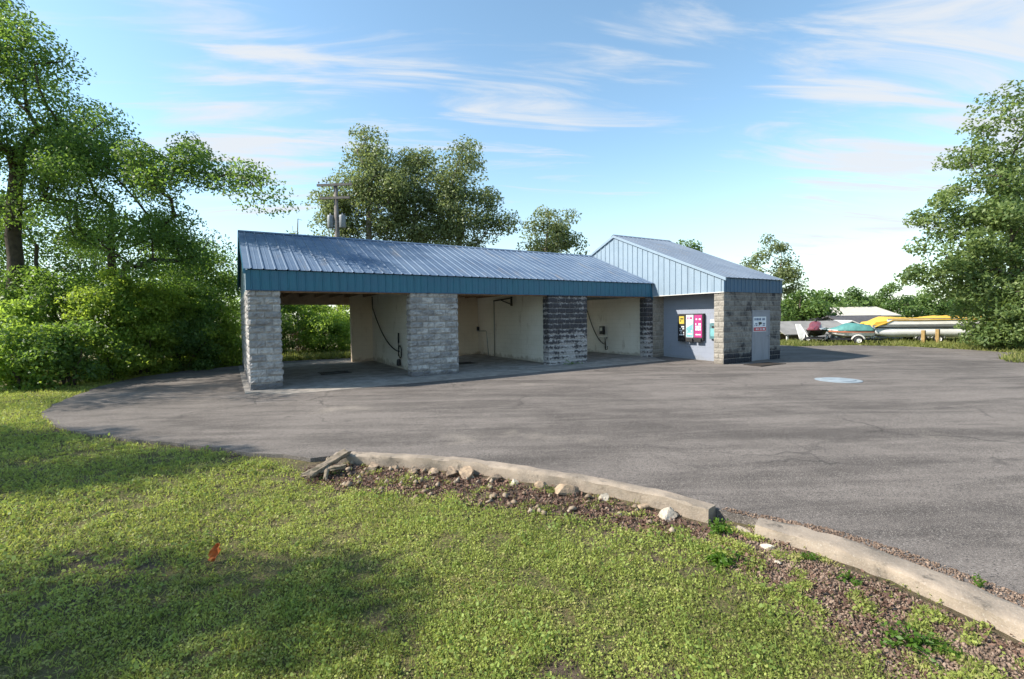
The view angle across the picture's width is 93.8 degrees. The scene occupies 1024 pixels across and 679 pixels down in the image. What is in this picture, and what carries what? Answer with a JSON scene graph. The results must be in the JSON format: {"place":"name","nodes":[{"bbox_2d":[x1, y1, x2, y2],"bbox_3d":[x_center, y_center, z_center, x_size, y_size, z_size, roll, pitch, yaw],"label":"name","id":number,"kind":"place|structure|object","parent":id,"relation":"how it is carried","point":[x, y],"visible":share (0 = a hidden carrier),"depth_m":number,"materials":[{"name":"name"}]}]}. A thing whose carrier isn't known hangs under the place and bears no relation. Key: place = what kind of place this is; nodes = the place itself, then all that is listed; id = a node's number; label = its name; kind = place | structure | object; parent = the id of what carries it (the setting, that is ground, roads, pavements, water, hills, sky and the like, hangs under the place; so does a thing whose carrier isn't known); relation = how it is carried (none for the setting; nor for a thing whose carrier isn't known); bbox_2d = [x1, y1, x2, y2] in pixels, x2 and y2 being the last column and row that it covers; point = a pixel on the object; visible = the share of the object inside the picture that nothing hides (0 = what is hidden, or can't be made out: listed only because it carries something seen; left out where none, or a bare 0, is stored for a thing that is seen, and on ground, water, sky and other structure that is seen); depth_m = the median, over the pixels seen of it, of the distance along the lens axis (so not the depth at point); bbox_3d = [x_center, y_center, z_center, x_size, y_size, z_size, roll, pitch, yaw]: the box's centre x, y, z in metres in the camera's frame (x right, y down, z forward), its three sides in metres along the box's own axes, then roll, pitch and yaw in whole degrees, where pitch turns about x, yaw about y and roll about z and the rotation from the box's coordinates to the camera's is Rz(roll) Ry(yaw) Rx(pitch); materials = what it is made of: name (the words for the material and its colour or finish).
{"place":"outdoors","nodes":[
{"label":"outdoors","id":0,"kind":"place"},
{"bbox_2d":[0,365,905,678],"bbox_3d":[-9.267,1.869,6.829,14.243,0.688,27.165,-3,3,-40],"label":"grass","id":1,"kind":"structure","parent":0,"point":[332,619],"depth_m":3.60,"materials":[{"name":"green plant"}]},
{"bbox_2d":[0,327,1023,678],"bbox_3d":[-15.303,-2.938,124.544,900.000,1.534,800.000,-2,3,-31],"label":"ground","id":2,"kind":"structure","parent":0,"point":[352,557],"depth_m":3.95,"materials":[{"name":"green plant"}]},
{"bbox_2d":[0,296,48,340],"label":"leafy sapling","id":3,"kind":"object","parent":2,"relation":"on","point":[10,310],"visible":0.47,"depth_m":15.20,"materials":[{"name":"green plant"}]},
{"bbox_2d":[0,240,52,339],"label":"broadleaf tree","id":4,"kind":"object","parent":2,"relation":"on","point":[25,254],"visible":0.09,"depth_m":24.10,"materials":[{"name":"green plant"}]},
{"bbox_2d":[0,314,73,391],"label":"leafy bush","id":5,"kind":"object","parent":2,"relation":"on","point":[11,374],"visible":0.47,"depth_m":14.31,"materials":[{"name":"green plant"}]},
{"bbox_2d":[0,192,105,316],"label":"broadleaf tree","id":6,"kind":"object","parent":2,"relation":"on","point":[31,240],"visible":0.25,"depth_m":23.78,"materials":[{"name":"green plant"}]},
{"bbox_2d":[0,264,117,376],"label":"leafy bush","id":7,"kind":"object","parent":2,"relation":"on","point":[42,297],"visible":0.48,"depth_m":16.51,"materials":[{"name":"green plant"}]},
{"bbox_2d":[0,316,133,389],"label":"leafy bush","id":8,"kind":"object","parent":2,"relation":"on","point":[76,361],"visible":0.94,"depth_m":14.72,"materials":[{"name":"green plant"}]},
{"bbox_2d":[0,0,137,315],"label":"shade tree","id":9,"kind":"object","parent":2,"relation":"on","point":[25,78],"visible":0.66,"depth_m":16.37,"materials":[{"name":"green plant"}]},
{"bbox_2d":[54,284,125,358],"bbox_3d":[-14.651,-0.175,16.479,2.372,3.513,1.827,1,3,35],"label":"leafy bush","id":10,"kind":"object","parent":2,"relation":"on","point":[82,306],"visible":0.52,"depth_m":16.22,"materials":[{"name":"green plant"}]},
{"bbox_2d":[64,326,156,381],"bbox_3d":[-13.889,0.569,16.320,3.004,2.040,2.458,-2,3,-31],"label":"leafy bush","id":11,"kind":"object","parent":2,"relation":"on","point":[122,362],"visible":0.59,"depth_m":16.23,"materials":[{"name":"green plant"}]},
{"bbox_2d":[27,206,197,319],"bbox_3d":[-21.472,-2.963,26.072,6.755,8.375,6.090,0,3,18],"label":"broadleaf tree","id":12,"kind":"object","parent":2,"relation":"on","point":[93,268],"visible":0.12,"depth_m":24.59,"materials":[{"name":"green plant"}]},
{"bbox_2d":[93,276,150,374],"bbox_3d":[-14.248,-0.412,17.552,1.690,3.862,2.164,-3,3,-40],"label":"leafy sapling","id":13,"kind":"object","parent":2,"relation":"on","point":[120,302],"visible":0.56,"depth_m":17.15,"materials":[{"name":"green plant"}]},
{"bbox_2d":[91,265,189,372],"bbox_3d":[-14.409,-0.752,18.611,3.176,4.445,2.858,-1,2,2],"label":"leafy bush","id":14,"kind":"object","parent":2,"relation":"on","point":[106,275],"visible":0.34,"depth_m":18.07,"materials":[{"name":"green plant"}]},
{"bbox_2d":[95,308,196,375],"bbox_3d":[-14.011,0.160,18.175,2.856,2.673,3.047,0,3,10],"label":"leafy bush","id":15,"kind":"object","parent":2,"relation":"on","point":[153,352],"visible":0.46,"depth_m":17.80,"materials":[{"name":"green plant"}]},
{"bbox_2d":[0,100,300,314],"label":"shade tree","id":16,"kind":"object","parent":2,"relation":"on","point":[51,167],"visible":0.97,"depth_m":16.03,"materials":[{"name":"green plant"}]},
{"bbox_2d":[134,281,187,363],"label":"leafy sapling","id":17,"kind":"object","parent":2,"relation":"on","point":[169,289],"visible":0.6,"depth_m":18.28,"materials":[{"name":"green plant"}]},
{"bbox_2d":[138,317,223,370],"bbox_3d":[-13.463,0.155,19.391,3.229,2.541,2.772,0,3,12],"label":"leafy bush","id":18,"kind":"object","parent":2,"relation":"on","point":[187,343],"visible":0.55,"depth_m":19.12,"materials":[{"name":"green plant"}]},
{"bbox_2d":[135,229,234,301],"bbox_3d":[-18.997,-2.845,27.250,6.084,7.921,5.633,0,3,13],"label":"broadleaf tree","id":19,"kind":"object","parent":2,"relation":"on","point":[185,254],"visible":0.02,"depth_m":26.58,"materials":[{"name":"green plant"}]},
{"bbox_2d":[130,239,241,335],"bbox_3d":[-14.169,-1.641,22.350,5.470,5.844,5.771,-2,3,-31],"label":"shade tree","id":20,"kind":"object","parent":2,"relation":"on","point":[230,277],"visible":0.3,"depth_m":21.37,"materials":[{"name":"green plant"}]},
{"bbox_2d":[135,277,240,349],"bbox_3d":[-13.835,-0.644,20.386,3.210,4.034,3.824,1,3,33],"label":"leafy bush","id":21,"kind":"object","parent":2,"relation":"on","point":[210,295],"visible":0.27,"depth_m":20.09,"materials":[{"name":"green plant"}]},
{"bbox_2d":[173,286,219,339],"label":"leafy sapling","id":22,"kind":"object","parent":2,"relation":"on","point":[193,305],"visible":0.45,"depth_m":19.62,"materials":[{"name":"green plant"}]},
{"bbox_2d":[59,347,350,377],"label":"verge grass","id":23,"kind":"structure","parent":2,"relation":"on","point":[293,355],"depth_m":23.31,"materials":[{"name":"green plant"}]},
{"bbox_2d":[170,320,242,366],"bbox_3d":[-12.824,0.240,20.522,3.583,2.233,3.057,-2,3,-31],"label":"leafy bush","id":24,"kind":"object","parent":2,"relation":"on","point":[228,354],"visible":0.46,"depth_m":20.22,"materials":[{"name":"green plant"}]},
{"bbox_2d":[208,543,220,561],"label":"fallen leaf","id":25,"kind":"object","parent":2,"relation":"on","point":[215,550],"visible":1,"depth_m":4.37,"materials":[{"name":"brown plant"}]},
{"bbox_2d":[204,296,241,348],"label":"leafy sapling","id":26,"kind":"object","parent":2,"relation":"on","point":[231,324],"visible":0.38,"depth_m":20.74,"materials":[{"name":"green plant"}]},
{"bbox_2d":[280,305,305,352],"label":"leafy bush","id":27,"kind":"object","parent":2,"relation":"on","point":[286,325],"visible":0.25,"depth_m":24.79,"materials":[{"name":"green plant"}]},
{"bbox_2d":[283,324,310,350],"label":"leafy bush","id":28,"kind":"object","parent":2,"relation":"on","point":[300,348],"visible":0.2,"depth_m":26.75,"materials":[{"name":"green plant"}]},
{"bbox_2d":[281,305,346,323],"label":"leafy bush","id":29,"kind":"object","parent":2,"relation":"on","point":[313,312],"visible":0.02,"depth_m":32.53,"materials":[{"name":"green plant"}]},
{"bbox_2d":[287,305,350,353],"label":"leafy bush","id":30,"kind":"object","parent":2,"relation":"on","point":[328,327],"visible":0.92,"depth_m":25.41,"materials":[{"name":"green plant"}]},
{"bbox_2d":[300,449,351,479],"bbox_3d":[-2.501,1.758,6.674,0.544,0.245,0.832,1,3,40],"label":"weathered log","id":31,"kind":"object","parent":2,"relation":"on","point":[325,468],"visible":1,"depth_m":6.61,"materials":[{"name":"grey wood"}]},
{"bbox_2d":[317,180,351,347],"bbox_3d":[-10.298,-4.220,28.332,2.100,10.116,0.401,-1,2,4],"label":"utility pole","id":32,"kind":"object","parent":2,"relation":"on","point":[337,221],"visible":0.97,"depth_m":28.07,"materials":[{"name":"wood"}]},
{"bbox_2d":[331,305,350,346],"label":"leafy bush","id":33,"kind":"object","parent":2,"relation":"on","point":[344,306],"visible":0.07,"depth_m":27.74,"materials":[{"name":"green plant"}]},
{"bbox_2d":[301,123,426,239],"bbox_3d":[-9.801,-6.834,31.679,8.171,15.090,5.877,0,3,26],"label":"cottonwood tree","id":34,"kind":"object","parent":2,"relation":"on","point":[362,191],"visible":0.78,"depth_m":30.88,"materials":[{"name":"green plant"}]},
{"bbox_2d":[366,462,378,472],"bbox_3d":[-2.002,1.852,6.871,0.188,0.156,0.269,-1,2,-6],"label":"kerb rock","id":35,"kind":"object","parent":2,"relation":"on","point":[372,466],"visible":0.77,"depth_m":6.79,"materials":[{"name":"stone"}]},
{"bbox_2d":[340,144,467,243],"bbox_3d":[-7.326,-6.401,32.960,8.815,14.035,5.761,-1,2,-1],"label":"cottonwood tree","id":36,"kind":"object","parent":2,"relation":"on","point":[415,232],"visible":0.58,"depth_m":31.89,"materials":[{"name":"green plant"}]},
{"bbox_2d":[0,376,887,678],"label":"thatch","id":37,"kind":"object","parent":2,"relation":"on","point":[354,558],"visible":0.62,"depth_m":4.19,"materials":[{"name":"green plant"}]},
{"bbox_2d":[446,466,456,476],"bbox_3d":[-0.826,1.846,6.611,0.148,0.145,0.241,-1,2,-1],"label":"kerb rock","id":38,"kind":"object","parent":2,"relation":"on","point":[451,471],"visible":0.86,"depth_m":6.57,"materials":[{"name":"stone"}]},
{"bbox_2d":[459,466,472,480],"bbox_3d":[-0.602,1.855,6.472,0.205,0.231,0.285,-1,3,-16],"label":"kerb rock","id":39,"kind":"object","parent":2,"relation":"on","point":[465,471],"visible":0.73,"depth_m":6.46,"materials":[{"name":"stone"}]},
{"bbox_2d":[423,134,525,247],"bbox_3d":[-2.824,-6.619,32.573,6.039,14.344,6.074,-2,3,-31],"label":"cottonwood tree","id":40,"kind":"object","parent":2,"relation":"on","point":[479,221],"visible":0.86,"depth_m":31.60,"materials":[{"name":"green plant"}]},
{"bbox_2d":[486,473,501,482],"bbox_3d":[-0.243,1.857,6.355,0.220,0.150,0.156,-1,3,-12],"label":"kerb rock","id":41,"kind":"object","parent":2,"relation":"on","point":[495,476],"visible":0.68,"depth_m":6.29,"materials":[{"name":"stone"}]},
{"bbox_2d":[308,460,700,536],"bbox_3d":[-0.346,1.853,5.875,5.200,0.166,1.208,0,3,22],"label":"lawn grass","id":42,"kind":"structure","parent":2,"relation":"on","point":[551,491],"depth_m":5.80,"materials":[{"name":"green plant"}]},
{"bbox_2d":[306,462,709,539],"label":"leaf litter","id":43,"kind":"object","parent":2,"relation":"on","point":[589,512],"visible":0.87,"depth_m":5.83,"materials":[{"name":"brown plant"}]},
{"bbox_2d":[321,461,694,533],"bbox_3d":[-0.367,1.859,5.944,4.922,0.146,0.972,0,3,20],"label":"rubble","id":44,"kind":"object","parent":2,"relation":"on","point":[348,483],"visible":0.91,"depth_m":5.87,"materials":[{"name":"grey stone"}]},
{"bbox_2d":[334,451,715,522],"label":"concrete kerb","id":45,"kind":"structure","parent":2,"relation":"on","point":[692,508],"depth_m":6.14,"materials":[{"name":"beige concrete"}]},
{"bbox_2d":[42,345,1023,604],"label":"parking lot","id":46,"kind":"structure","parent":2,"relation":"on","point":[918,451],"depth_m":8.67,"materials":[{"name":"grey asphalt"}]},
{"bbox_2d":[237,230,654,389],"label":"car wash building","id":47,"kind":"structure","parent":46,"relation":"on","point":[433,307],"depth_m":18.14,"materials":[{"name":"blue metal"}]},
{"bbox_2d":[372,297,401,365],"bbox_3d":[-5.135,-0.444,19.390,0.150,2.773,4.130,-2,3,-31],"label":"wash hose","id":48,"kind":"object","parent":47,"relation":"hanging from","point":[398,361],"visible":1,"depth_m":17.98,"materials":[{"name":"black rubber"}]},
{"bbox_2d":[493,297,512,355],"bbox_3d":[-0.422,-0.533,21.762,0.064,2.740,1.830,-2,3,-28],"label":"overhead boom","id":49,"kind":"object","parent":47,"relation":"attached to","point":[511,302],"visible":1,"depth_m":22.47,"materials":[{"name":"metal"}]},
{"bbox_2d":[238,352,654,393],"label":"bay floor slab","id":50,"kind":"structure","parent":46,"relation":"on","point":[298,375],"depth_m":17.72,"materials":[{"name":"concrete"}]},
{"bbox_2d":[318,370,351,374],"bbox_3d":[-6.279,1.187,16.965,1.030,0.051,0.700,-2,3,-31],"label":"drain grate","id":51,"kind":"object","parent":50,"relation":"on","point":[332,372],"visible":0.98,"depth_m":16.94,"materials":[{"name":"black metal"}]},
{"bbox_2d":[260,358,665,394],"bbox_3d":[-0.097,1.139,16.309,15.000,0.176,0.876,-2,3,-31],"label":"bay apron","id":52,"kind":"object","parent":46,"relation":"on","point":[370,384],"visible":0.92,"depth_m":15.29,"materials":[{"name":"concrete"}]},
{"bbox_2d":[563,234,782,363],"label":"wash office building","id":53,"kind":"structure","parent":46,"relation":"on","point":[731,299],"depth_m":19.66,"materials":[{"name":"blue paint"}]},
{"bbox_2d":[678,313,704,341],"bbox_3d":[7.445,-0.492,19.957,0.199,1.160,1.270,-2,3,-31],"label":"vending unit","id":54,"kind":"object","parent":53,"relation":"attached to","point":[691,327],"visible":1,"depth_m":19.85,"materials":[{"name":"metal"}]},
{"bbox_2d":[709,320,714,338],"bbox_3d":[8.056,-0.405,19.003,0.129,0.770,0.460,-2,3,-31],"label":"change machine","id":55,"kind":"object","parent":53,"relation":"attached to","point":[711,330],"visible":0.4,"depth_m":19.09,"materials":[{"name":"teal metal"}]},
{"bbox_2d":[751,310,769,360],"bbox_3d":[9.996,-0.168,19.166,1.190,2.010,0.115,-2,3,-31],"label":"door","id":56,"kind":"structure","parent":53,"relation":"in","point":[760,341],"depth_m":19.22,"materials":[{"name":"grey paint"}]},
{"bbox_2d":[753,317,765,331],"bbox_3d":[9.899,-0.615,19.125,0.850,0.590,0.014,-2,3,-31],"label":"door sign","id":57,"kind":"object","parent":56,"relation":"attached to","point":[759,323],"visible":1,"depth_m":19.10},
{"bbox_2d":[743,362,785,366],"bbox_3d":[9.463,0.937,17.931,1.580,0.051,0.700,-2,3,-31],"label":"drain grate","id":58,"kind":"object","parent":46,"relation":"on","point":[763,364],"visible":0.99,"depth_m":17.80,"materials":[{"name":"metal"}]},
{"bbox_2d":[814,377,862,382],"bbox_3d":[9.499,1.191,13.968,1.200,0.078,1.200,-2,3,-31],"label":"utility cover","id":59,"kind":"object","parent":46,"relation":"on","point":[837,380],"visible":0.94,"depth_m":13.82,"materials":[{"name":"metal"}]},
{"bbox_2d":[722,507,1023,606],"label":"gravel","id":60,"kind":"structure","parent":46,"relation":"on","point":[923,564],"depth_m":4.09,"materials":[{"name":"grey gravel"}]},
{"bbox_2d":[971,573,986,587],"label":"weed","id":61,"kind":"object","parent":46,"relation":"on","point":[978,584],"visible":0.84,"depth_m":3.64,"materials":[{"name":"green plant"}]},
{"bbox_2d":[534,481,547,489],"bbox_3d":[0.363,1.863,6.068,0.183,0.142,0.127,0,3,18],"label":"kerb rock","id":62,"kind":"object","parent":2,"relation":"on","point":[539,484],"visible":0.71,"depth_m":6.03,"materials":[{"name":"stone"}]},
{"bbox_2d":[516,204,589,254],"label":"cottonwood tree","id":63,"kind":"object","parent":2,"relation":"on","point":[559,237],"visible":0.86,"depth_m":35.66,"materials":[{"name":"green plant"}]},
{"bbox_2d":[554,484,578,495],"bbox_3d":[0.665,1.841,5.893,0.292,0.166,0.229,-1,2,-9],"label":"kerb rock","id":64,"kind":"object","parent":2,"relation":"on","point":[563,489],"visible":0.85,"depth_m":5.81,"materials":[{"name":"stone"}]},
{"bbox_2d":[659,507,677,521],"bbox_3d":[1.695,1.901,5.176,0.214,0.142,0.146,-2,3,-27],"label":"kerb rock","id":65,"kind":"object","parent":2,"relation":"on","point":[666,513],"visible":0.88,"depth_m":5.16,"materials":[{"name":"stone"}]},
{"bbox_2d":[676,239,704,251],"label":"round tree","id":66,"kind":"object","parent":2,"relation":"on","point":[693,246],"visible":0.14,"depth_m":51.48,"materials":[{"name":"green plant"}]},
{"bbox_2d":[707,517,732,534],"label":"weed","id":67,"kind":"object","parent":2,"relation":"on","point":[719,526],"visible":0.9,"depth_m":4.76,"materials":[{"name":"green plant"}]},
{"bbox_2d":[697,547,744,572],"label":"weed","id":68,"kind":"object","parent":2,"relation":"on","point":[721,560],"visible":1,"depth_m":4.13,"materials":[{"name":"green plant"}]},
{"bbox_2d":[739,234,808,320],"bbox_3d":[20.469,-3.780,37.996,5.747,9.463,3.758,-1,2,-3],"label":"cottonwood tree","id":69,"kind":"object","parent":2,"relation":"on","point":[784,273],"visible":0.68,"depth_m":37.76,"materials":[{"name":"green plant"}]},
{"bbox_2d":[800,551,818,560],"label":"weed","id":70,"kind":"object","parent":2,"relation":"on","point":[811,557],"visible":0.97,"depth_m":4.19,"materials":[{"name":"green plant"}]},
{"bbox_2d":[780,321,841,339],"bbox_3d":[19.899,-0.257,32.956,5.200,2.020,4.000,-1,2,-6],"label":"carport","id":71,"kind":"object","parent":2,"relation":"on","point":[788,329],"visible":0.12,"depth_m":32.33,"materials":[{"name":"white metal"}]},
{"bbox_2d":[781,283,843,320],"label":"broadleaf tree","id":72,"kind":"object","parent":2,"relation":"on","point":[801,311],"visible":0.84,"depth_m":45.52,"materials":[{"name":"green plant"}]},
{"bbox_2d":[805,288,868,307],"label":"broadleaf tree","id":73,"kind":"object","parent":2,"relation":"on","point":[843,303],"visible":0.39,"depth_m":54.74,"materials":[{"name":"green plant"}]},
{"bbox_2d":[819,320,869,339],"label":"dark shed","id":74,"kind":"structure","parent":2,"relation":"on","point":[842,322],"depth_m":34.25,"materials":[{"name":"grey"}]},
{"bbox_2d":[836,568,862,585],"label":"weed","id":75,"kind":"object","parent":2,"relation":"on","point":[848,578],"visible":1,"depth_m":3.87,"materials":[{"name":"green plant"}]},
{"bbox_2d":[680,522,1023,678],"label":"lawn grass","id":76,"kind":"structure","parent":2,"relation":"on","point":[960,673],"depth_m":3.41,"materials":[{"name":"green plant"}]},
{"bbox_2d":[805,307,900,320],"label":"house","id":77,"kind":"structure","parent":2,"relation":"on","point":[846,311],"depth_m":50.97,"materials":[{"name":"grey"}]},
{"bbox_2d":[684,525,1023,678],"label":"gravel","id":78,"kind":"structure","parent":2,"relation":"on","point":[993,652],"depth_m":3.39,"materials":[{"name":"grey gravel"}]},
{"bbox_2d":[836,286,872,306],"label":"broadleaf tree","id":79,"kind":"object","parent":2,"relation":"on","point":[853,294],"visible":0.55,"depth_m":68.79,"materials":[{"name":"green plant"}]},
{"bbox_2d":[816,315,902,338],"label":"house","id":80,"kind":"structure","parent":2,"relation":"on","point":[859,318],"depth_m":43.86,"materials":[{"name":"grey"}]},
{"bbox_2d":[754,517,1023,642],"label":"concrete kerb","id":81,"kind":"structure","parent":2,"relation":"on","point":[980,604],"depth_m":3.81,"materials":[{"name":"beige concrete"}]},
{"bbox_2d":[872,281,921,316],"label":"broadleaf tree","id":82,"kind":"object","parent":2,"relation":"on","point":[892,303],"visible":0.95,"depth_m":65.41,"materials":[{"name":"green plant"}]},
{"bbox_2d":[780,337,1023,362],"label":"verge grass","id":83,"kind":"structure","parent":2,"relation":"on","point":[1017,354],"depth_m":26.06,"materials":[{"name":"green plant"}]},
{"bbox_2d":[795,324,809,339],"bbox_3d":[18.423,-0.401,30.281,0.736,1.165,0.572,-1,2,0],"label":"white board","id":84,"kind":"object","parent":83,"relation":"on","point":[801,332],"visible":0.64,"depth_m":30.30,"materials":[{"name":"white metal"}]},
{"bbox_2d":[803,334,828,342],"bbox_3d":[18.242,-0.073,28.712,1.280,0.514,2.548,1,3,38],"label":"boat trailer","id":85,"kind":"object","parent":83,"relation":"on","point":[818,338],"visible":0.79,"depth_m":28.03,"materials":[{"name":"metal"}]},
{"bbox_2d":[806,318,828,335],"bbox_3d":[18.044,-0.714,28.441,1.080,1.070,2.580,1,3,38],"label":"jet ski","id":86,"kind":"object","parent":85,"relation":"on","point":[815,328],"visible":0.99,"depth_m":27.83,"materials":[{"name":"red plastic"}]},
{"bbox_2d":[828,334,883,343],"bbox_3d":[19.685,-0.040,27.442,2.650,0.554,1.380,0,3,20],"label":"boat trailer","id":87,"kind":"object","parent":83,"relation":"on","point":[858,338],"visible":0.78,"depth_m":26.93,"materials":[{"name":"metal"}]},
{"bbox_2d":[825,323,874,340],"bbox_3d":[19.414,-0.443,27.521,2.376,1.037,1.372,0,3,20],"label":"motor boat","id":88,"kind":"object","parent":87,"relation":"on","point":[848,330],"visible":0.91,"depth_m":27.03,"materials":[{"name":"teal fabric"}]},
{"bbox_2d":[874,335,945,340],"bbox_3d":[24.338,-0.136,28.137,5.756,0.554,1.980,0,3,20],"label":"boat trailer","id":89,"kind":"object","parent":83,"relation":"on","point":[919,338],"visible":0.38,"depth_m":27.45,"materials":[{"name":"metal"}]},
{"bbox_2d":[860,315,998,336],"bbox_3d":[24.455,-0.801,28.144,6.418,1.238,2.520,0,3,20],"label":"pontoon boat","id":90,"kind":"object","parent":89,"relation":"on","point":[900,326],"visible":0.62,"depth_m":27.47,"materials":[{"name":"metal"}]},
{"bbox_2d":[897,298,930,317],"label":"broadleaf tree","id":91,"kind":"object","parent":2,"relation":"on","point":[915,313],"visible":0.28,"depth_m":67.14,"materials":[{"name":"green plant"}]},
{"bbox_2d":[867,613,971,668],"bbox_3d":[2.634,1.964,3.131,0.467,0.127,0.508,-2,3,-31],"label":"weed","id":92,"kind":"object","parent":2,"relation":"on","point":[915,642],"visible":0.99,"depth_m":3.12,"materials":[{"name":"green plant"}]},
{"bbox_2d":[903,286,959,316],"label":"broadleaf tree","id":93,"kind":"object","parent":2,"relation":"on","point":[934,306],"visible":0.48,"depth_m":68.87,"materials":[{"name":"green plant"}]},
{"bbox_2d":[891,79,1023,342],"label":"broadleaf tree","id":94,"kind":"object","parent":2,"relation":"on","point":[999,213],"visible":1,"depth_m":23.08,"materials":[{"name":"green plant"}]},
{"bbox_2d":[939,287,1002,316],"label":"broadleaf tree","id":95,"kind":"object","parent":2,"relation":"on","point":[959,302],"visible":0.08,"depth_m":73.38,"materials":[{"name":"green plant"}]},
{"bbox_2d":[957,321,1019,349],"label":"leafy bush","id":96,"kind":"object","parent":2,"relation":"on","point":[980,336],"visible":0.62,"depth_m":22.45,"materials":[{"name":"green plant"}]},
{"bbox_2d":[975,305,1023,349],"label":"leafy bush","id":97,"kind":"object","parent":2,"relation":"on","point":[1014,341],"visible":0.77,"depth_m":21.96,"materials":[{"name":"green plant"}]},
{"bbox_2d":[0,0,1023,325],"label":"sky","id":98,"kind":"structure","parent":0,"point":[815,126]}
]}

